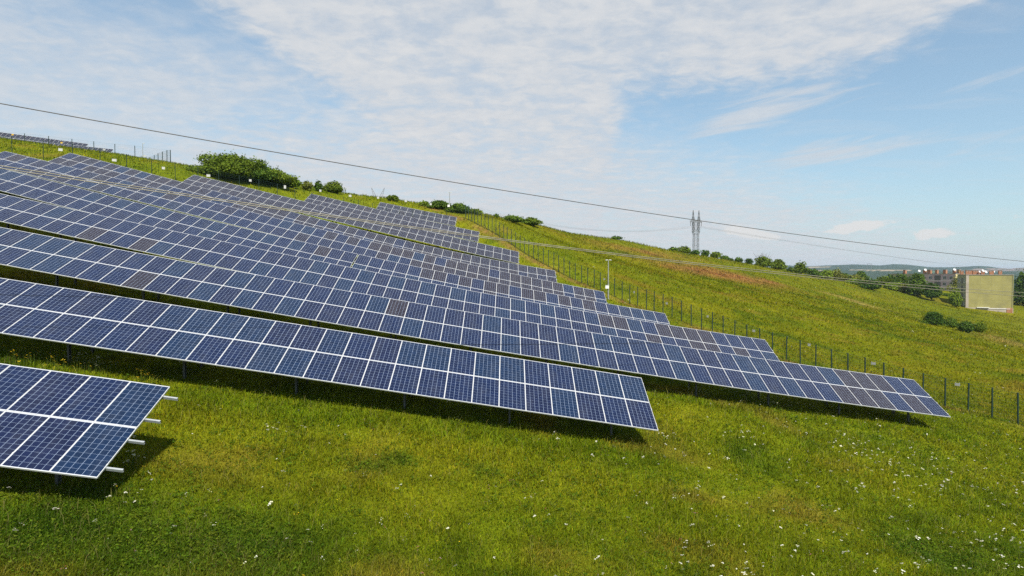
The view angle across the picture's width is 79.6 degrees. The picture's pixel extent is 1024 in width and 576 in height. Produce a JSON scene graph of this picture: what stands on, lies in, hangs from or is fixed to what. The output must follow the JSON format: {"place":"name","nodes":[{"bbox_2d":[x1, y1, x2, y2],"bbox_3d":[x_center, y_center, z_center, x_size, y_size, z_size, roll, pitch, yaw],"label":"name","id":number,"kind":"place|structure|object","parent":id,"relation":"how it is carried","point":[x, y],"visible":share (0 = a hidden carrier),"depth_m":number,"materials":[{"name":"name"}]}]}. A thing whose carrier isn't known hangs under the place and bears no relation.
{"place":"outdoors","nodes":[
{"label":"outdoors","id":0,"kind":"place"},
{"bbox_2d":[39,417,951,569],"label":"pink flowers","id":1,"kind":"object","parent":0,"point":[432,510],"visible":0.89,"depth_m":16.59,"materials":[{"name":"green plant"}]},
{"bbox_2d":[0,137,1023,575],"bbox_3d":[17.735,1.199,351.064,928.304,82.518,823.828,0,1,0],"label":"ground","id":2,"kind":"structure","parent":0,"point":[572,268],"depth_m":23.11,"materials":[{"name":"green plant"}]},
{"bbox_2d":[0,132,87,145],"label":"solar array","id":3,"kind":"object","parent":2,"relation":"on","point":[20,137],"visible":0.43,"depth_m":139.16,"materials":[{"name":"glass"}]},
{"bbox_2d":[0,338,153,381],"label":"yellow flowers","id":4,"kind":"object","parent":2,"relation":"on","point":[14,353],"visible":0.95,"depth_m":21.72,"materials":[{"name":"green plant"}]},
{"bbox_2d":[51,143,113,151],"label":"solar array","id":5,"kind":"object","parent":2,"relation":"on","point":[97,149],"visible":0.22,"depth_m":133.79,"materials":[{"name":"glass"}]},
{"bbox_2d":[1,131,170,161],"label":"wire fence","id":6,"kind":"object","parent":2,"relation":"on","point":[102,144],"visible":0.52,"depth_m":100.36,"materials":[{"name":"grey metal"}]},
{"bbox_2d":[0,363,177,485],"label":"solar array","id":7,"kind":"object","parent":2,"relation":"on","point":[58,424],"visible":0.99,"depth_m":14.96,"materials":[{"name":"glass"}]},
{"bbox_2d":[0,169,357,266],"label":"solar array","id":8,"kind":"object","parent":2,"relation":"on","point":[44,190],"visible":0.86,"depth_m":45.96,"materials":[{"name":"glass"}]},
{"bbox_2d":[184,150,270,179],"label":"shrub","id":9,"kind":"object","parent":2,"relation":"on","point":[235,166],"visible":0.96,"depth_m":77.02,"materials":[{"name":"green plant"}]},
{"bbox_2d":[0,137,462,219],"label":"wire fence","id":10,"kind":"object","parent":2,"relation":"on","point":[210,173],"visible":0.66,"depth_m":71.06,"materials":[{"name":"grey metal"}]},
{"bbox_2d":[243,163,279,181],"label":"shrub","id":11,"kind":"object","parent":2,"relation":"on","point":[264,174],"visible":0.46,"depth_m":79.87,"materials":[{"name":"green plant"}]},
{"bbox_2d":[256,165,299,185],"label":"shrub","id":12,"kind":"object","parent":2,"relation":"on","point":[282,177],"visible":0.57,"depth_m":81.83,"materials":[{"name":"green plant"}]},
{"bbox_2d":[282,180,303,186],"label":"shrub","id":13,"kind":"object","parent":2,"relation":"on","point":[297,183],"visible":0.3,"depth_m":85.21,"materials":[{"name":"green plant"}]},
{"bbox_2d":[48,153,556,282],"bbox_3d":[-19.912,-6.635,62.520,49.725,13.898,2.998,0,1,-5],"label":"solar array","id":14,"kind":"object","parent":2,"relation":"on","point":[112,170],"visible":0.78,"depth_m":62.61,"materials":[{"name":"glass"}]},
{"bbox_2d":[0,151,607,303],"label":"solar array","id":15,"kind":"object","parent":2,"relation":"on","point":[193,206],"visible":0.81,"depth_m":54.40,"materials":[{"name":"glass"}]},
{"bbox_2d":[300,181,313,189],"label":"shrub","id":16,"kind":"object","parent":2,"relation":"on","point":[307,185],"visible":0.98,"depth_m":87.28,"materials":[{"name":"green plant"}]},
{"bbox_2d":[314,180,322,190],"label":"shrub","id":17,"kind":"object","parent":2,"relation":"on","point":[318,185],"visible":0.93,"depth_m":89.80,"materials":[{"name":"green plant"}]},
{"bbox_2d":[0,278,657,435],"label":"solar array","id":18,"kind":"object","parent":2,"relation":"on","point":[92,320],"visible":0.98,"depth_m":23.22,"materials":[{"name":"glass"}]},
{"bbox_2d":[322,180,345,192],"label":"shrub","id":19,"kind":"object","parent":2,"relation":"on","point":[334,187],"visible":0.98,"depth_m":93.15,"materials":[{"name":"green plant"}]},
{"bbox_2d":[183,175,519,263],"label":"solar array","id":20,"kind":"object","parent":2,"relation":"on","point":[424,236],"visible":0.91,"depth_m":70.71,"materials":[{"name":"glass"}]},
{"bbox_2d":[0,193,778,360],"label":"solar array","id":21,"kind":"object","parent":2,"relation":"on","point":[61,221],"visible":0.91,"depth_m":39.26,"materials":[{"name":"glass"}]},
{"bbox_2d":[305,194,479,241],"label":"solar array","id":22,"kind":"object","parent":2,"relation":"on","point":[366,211],"visible":0.87,"depth_m":79.09,"materials":[{"name":"glass"}]},
{"bbox_2d":[386,195,400,201],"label":"shrub","id":23,"kind":"object","parent":2,"relation":"on","point":[393,198],"visible":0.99,"depth_m":98.05,"materials":[{"name":"green plant"}]},
{"bbox_2d":[377,202,456,225],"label":"solar array","id":24,"kind":"object","parent":2,"relation":"on","point":[442,219],"visible":0.87,"depth_m":87.33,"materials":[{"name":"glass"}]},
{"bbox_2d":[418,200,428,205],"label":"shrub","id":25,"kind":"object","parent":2,"relation":"on","point":[423,203],"visible":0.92,"depth_m":97.67,"materials":[{"name":"green plant"}]},
{"bbox_2d":[426,199,451,208],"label":"shrub","id":26,"kind":"object","parent":2,"relation":"on","point":[439,204],"visible":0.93,"depth_m":96.35,"materials":[{"name":"green plant"}]},
{"bbox_2d":[444,202,469,212],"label":"shrub","id":27,"kind":"object","parent":2,"relation":"on","point":[457,207],"visible":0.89,"depth_m":94.83,"materials":[{"name":"green plant"}]},
{"bbox_2d":[467,208,482,214],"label":"shrub","id":28,"kind":"object","parent":2,"relation":"on","point":[479,212],"visible":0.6,"depth_m":96.31,"materials":[{"name":"green plant"}]},
{"bbox_2d":[0,227,950,422],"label":"solar array","id":29,"kind":"object","parent":2,"relation":"on","point":[56,257],"visible":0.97,"depth_m":31.72,"materials":[{"name":"glass"}]},
{"bbox_2d":[351,254,669,324],"bbox_3d":[0.264,0.909,48.269,25.328,7.139,2.996,0,1,-5],"label":"solar array","id":30,"kind":"object","parent":2,"relation":"on","point":[373,264],"visible":0.69,"depth_m":48.71,"materials":[{"name":"glass"}]},
{"bbox_2d":[0,225,1023,575],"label":"weeds","id":31,"kind":"object","parent":2,"relation":"on","point":[280,553],"visible":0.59,"depth_m":16.26,"materials":[{"name":"green plant"}]},
{"bbox_2d":[0,184,1023,575],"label":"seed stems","id":32,"kind":"object","parent":2,"relation":"on","point":[506,478],"visible":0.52,"depth_m":18.61,"materials":[{"name":"beige plant"}]},
{"bbox_2d":[502,214,527,222],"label":"shrub","id":33,"kind":"object","parent":2,"relation":"on","point":[513,218],"visible":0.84,"depth_m":111.00,"materials":[{"name":"green plant"}]},
{"bbox_2d":[7,226,1023,575],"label":"white flowers","id":34,"kind":"object","parent":2,"relation":"on","point":[723,497],"visible":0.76,"depth_m":19.92,"materials":[{"name":"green plant"}]},
{"bbox_2d":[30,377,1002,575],"bbox_3d":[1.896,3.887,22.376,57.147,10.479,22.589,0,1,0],"label":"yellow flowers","id":35,"kind":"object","parent":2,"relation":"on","point":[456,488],"visible":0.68,"depth_m":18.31,"materials":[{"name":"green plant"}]},
{"bbox_2d":[521,217,543,225],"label":"shrub","id":36,"kind":"object","parent":2,"relation":"on","point":[533,221],"visible":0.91,"depth_m":115.95,"materials":[{"name":"green plant"}]},
{"bbox_2d":[77,353,991,499],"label":"cream umbels","id":37,"kind":"object","parent":2,"relation":"on","point":[98,357],"visible":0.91,"depth_m":25.36,"materials":[{"name":"beige plant"}]},
{"bbox_2d":[605,260,608,299],"bbox_3d":[10.174,-0.851,64.957,0.657,4.306,0.340,0,1,0],"label":"lamp post","id":38,"kind":"object","parent":2,"relation":"on","point":[606,286],"visible":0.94,"depth_m":64.93,"materials":[{"name":"grey metal"}]},
{"bbox_2d":[677,246,690,252],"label":"shrub","id":39,"kind":"object","parent":2,"relation":"on","point":[685,249],"visible":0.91,"depth_m":182.91,"materials":[{"name":"green plant"}]},
{"bbox_2d":[690,250,700,254],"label":"shrub","id":40,"kind":"object","parent":2,"relation":"on","point":[694,252],"visible":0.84,"depth_m":189.42,"materials":[{"name":"green plant"}]},
{"bbox_2d":[690,210,701,250],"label":"pylon","id":41,"kind":"object","parent":2,"relation":"on","point":[697,234],"visible":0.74,"depth_m":384.15,"materials":[{"name":"metal"}]},
{"bbox_2d":[700,250,709,255],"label":"shrub","id":42,"kind":"object","parent":2,"relation":"on","point":[705,253],"visible":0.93,"depth_m":195.12,"materials":[{"name":"green plant"}]},
{"bbox_2d":[709,251,722,257],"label":"shrub","id":43,"kind":"object","parent":2,"relation":"on","point":[715,254],"visible":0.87,"depth_m":198.10,"materials":[{"name":"green plant"}]},
{"bbox_2d":[720,255,729,259],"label":"shrub","id":44,"kind":"object","parent":2,"relation":"on","point":[724,257],"visible":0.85,"depth_m":201.05,"materials":[{"name":"green plant"}]},
{"bbox_2d":[734,257,744,261],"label":"shrub","id":45,"kind":"object","parent":2,"relation":"on","point":[737,259],"visible":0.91,"depth_m":206.02,"materials":[{"name":"green plant"}]},
{"bbox_2d":[465,205,1023,424],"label":"wire fence","id":46,"kind":"object","parent":2,"relation":"on","point":[848,362],"visible":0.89,"depth_m":56.91,"materials":[{"name":"grey metal"}]},
{"bbox_2d":[744,258,754,263],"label":"shrub","id":47,"kind":"object","parent":2,"relation":"on","point":[749,260],"visible":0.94,"depth_m":208.44,"materials":[{"name":"green plant"}]},
{"bbox_2d":[754,253,776,266],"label":"tree","id":48,"kind":"object","parent":2,"relation":"on","point":[762,261],"visible":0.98,"depth_m":210.37,"materials":[{"name":"green plant"}]},
{"bbox_2d":[770,259,787,269],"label":"tree","id":49,"kind":"object","parent":2,"relation":"on","point":[780,264],"visible":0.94,"depth_m":213.92,"materials":[{"name":"green plant"}]},
{"bbox_2d":[543,225,1023,352],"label":"grass","id":50,"kind":"structure","parent":2,"relation":"on","point":[834,286],"depth_m":129.71,"materials":[{"name":"green plant"}]},
{"bbox_2d":[593,236,1005,367],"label":"meadow flowers","id":51,"kind":"object","parent":2,"relation":"on","point":[834,315],"visible":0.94,"depth_m":80.51,"materials":[{"name":"white plant"}]},
{"bbox_2d":[792,260,810,273],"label":"tree","id":52,"kind":"object","parent":2,"relation":"on","point":[800,267],"visible":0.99,"depth_m":218.15,"materials":[{"name":"green plant"}]},
{"bbox_2d":[804,268,823,276],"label":"tree","id":53,"kind":"object","parent":2,"relation":"on","point":[815,272],"visible":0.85,"depth_m":224.39,"materials":[{"name":"green plant"}]},
{"bbox_2d":[820,269,833,278],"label":"tree","id":54,"kind":"object","parent":2,"relation":"on","point":[827,274],"visible":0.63,"depth_m":227.54,"materials":[{"name":"green plant"}]},
{"bbox_2d":[829,269,847,279],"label":"tree","id":55,"kind":"object","parent":2,"relation":"on","point":[838,274],"visible":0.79,"depth_m":234.70,"materials":[{"name":"green plant"}]},
{"bbox_2d":[845,278,863,283],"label":"tree","id":56,"kind":"object","parent":2,"relation":"on","point":[853,282],"visible":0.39,"depth_m":229.94,"materials":[{"name":"green plant"}]},
{"bbox_2d":[847,274,864,279],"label":"tree","id":57,"kind":"object","parent":2,"relation":"on","point":[855,276],"visible":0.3,"depth_m":235.47,"materials":[{"name":"green plant"}]},
{"bbox_2d":[854,271,870,279],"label":"tree","id":58,"kind":"object","parent":2,"relation":"on","point":[861,273],"visible":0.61,"depth_m":261.12,"materials":[{"name":"green plant"}]},
{"bbox_2d":[854,278,882,289],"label":"tree","id":59,"kind":"object","parent":2,"relation":"on","point":[866,285],"visible":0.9,"depth_m":217.77,"materials":[{"name":"green plant"}]},
{"bbox_2d":[876,276,894,284],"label":"tree","id":60,"kind":"object","parent":2,"relation":"on","point":[882,279],"visible":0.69,"depth_m":253.66,"materials":[{"name":"green plant"}]},
{"bbox_2d":[886,273,897,282],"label":"tree","id":61,"kind":"object","parent":2,"relation":"on","point":[890,277],"visible":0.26,"depth_m":259.25,"materials":[{"name":"green plant"}]},
{"bbox_2d":[881,282,905,289],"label":"tree","id":62,"kind":"object","parent":2,"relation":"on","point":[895,287],"visible":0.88,"depth_m":238.42,"materials":[{"name":"green plant"}]},
{"bbox_2d":[894,273,908,284],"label":"tree","id":63,"kind":"object","parent":2,"relation":"on","point":[903,279],"visible":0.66,"depth_m":260.72,"materials":[{"name":"green plant"}]},
{"bbox_2d":[897,284,907,292],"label":"tree","id":64,"kind":"object","parent":2,"relation":"on","point":[902,289],"visible":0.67,"depth_m":237.28,"materials":[{"name":"green plant"}]},
{"bbox_2d":[906,272,927,295],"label":"tree","id":65,"kind":"object","parent":2,"relation":"on","point":[917,281],"visible":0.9,"depth_m":232.68,"materials":[{"name":"green plant"}]},
{"bbox_2d":[891,268,960,290],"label":"apartment block","id":66,"kind":"structure","parent":2,"relation":"on","point":[944,279],"depth_m":282.52,"materials":[{"name":"concrete"}]},
{"bbox_2d":[921,282,941,300],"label":"tree","id":67,"kind":"object","parent":2,"relation":"on","point":[930,292],"visible":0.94,"depth_m":225.96,"materials":[{"name":"green plant"}]},
{"bbox_2d":[919,311,946,324],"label":"shrub","id":68,"kind":"object","parent":2,"relation":"on","point":[934,318],"visible":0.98,"depth_m":113.76,"materials":[{"name":"green plant"}]},
{"bbox_2d":[943,317,959,327],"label":"shrub","id":69,"kind":"object","parent":2,"relation":"on","point":[951,322],"visible":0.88,"depth_m":116.20,"materials":[{"name":"green plant"}]},
{"bbox_2d":[946,271,959,291],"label":"tree","id":70,"kind":"object","parent":2,"relation":"on","point":[954,285],"visible":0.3,"depth_m":261.82,"materials":[{"name":"green plant"}]},
{"bbox_2d":[947,288,964,307],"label":"tree","id":71,"kind":"object","parent":2,"relation":"on","point":[955,298],"visible":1,"depth_m":213.16,"materials":[{"name":"green plant"}]},
{"bbox_2d":[956,320,975,331],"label":"shrub","id":72,"kind":"object","parent":2,"relation":"on","point":[966,326],"visible":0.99,"depth_m":110.34,"materials":[{"name":"green plant"}]},
{"bbox_2d":[974,321,986,331],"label":"shrub","id":73,"kind":"object","parent":2,"relation":"on","point":[980,326],"visible":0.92,"depth_m":114.92,"materials":[{"name":"green plant"}]},
{"bbox_2d":[957,269,1013,312],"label":"apartment block","id":74,"kind":"structure","parent":2,"relation":"on","point":[981,281],"depth_m":217.63,"materials":[{"name":"concrete"}]},
{"bbox_2d":[1006,308,1012,312],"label":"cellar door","id":75,"kind":"structure","parent":74,"relation":"in","point":[1009,310],"depth_m":214.77,"materials":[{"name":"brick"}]},
{"bbox_2d":[1013,269,1023,304],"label":"tree","id":76,"kind":"object","parent":2,"relation":"on","point":[1018,284],"visible":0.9,"depth_m":235.76,"materials":[{"name":"green plant"}]},
{"bbox_2d":[0,103,1023,261],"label":"power cable","id":77,"kind":"object","parent":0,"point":[448,181],"visible":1,"depth_m":21.56,"materials":[{"name":"grey metal"}]},
{"bbox_2d":[0,165,1023,292],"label":"power cable","id":78,"kind":"object","parent":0,"point":[449,231],"visible":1,"depth_m":25.40,"materials":[{"name":"grey metal"}]},
{"bbox_2d":[0,168,1023,296],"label":"power cable","id":79,"kind":"object","parent":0,"point":[446,232],"visible":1,"depth_m":25.44,"materials":[{"name":"grey metal"}]},
{"bbox_2d":[0,0,1023,268],"label":"sky","id":80,"kind":"structure","parent":0,"point":[894,123],"materials":[{"name":"blue"}]},
{"bbox_2d":[766,264,1023,271],"bbox_3d":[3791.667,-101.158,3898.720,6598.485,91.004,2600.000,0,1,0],"label":"hills","id":81,"kind":"structure","parent":0,"point":[891,266],"depth_m":3255.72,"materials":[{"name":"green plant"}]},
{"bbox_2d":[812,269,1023,287],"bbox_3d":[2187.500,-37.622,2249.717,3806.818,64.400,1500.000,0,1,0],"label":"hills","id":82,"kind":"structure","parent":0,"point":[874,274],"depth_m":2061.22,"materials":[{"name":"green plant"}]}
]}

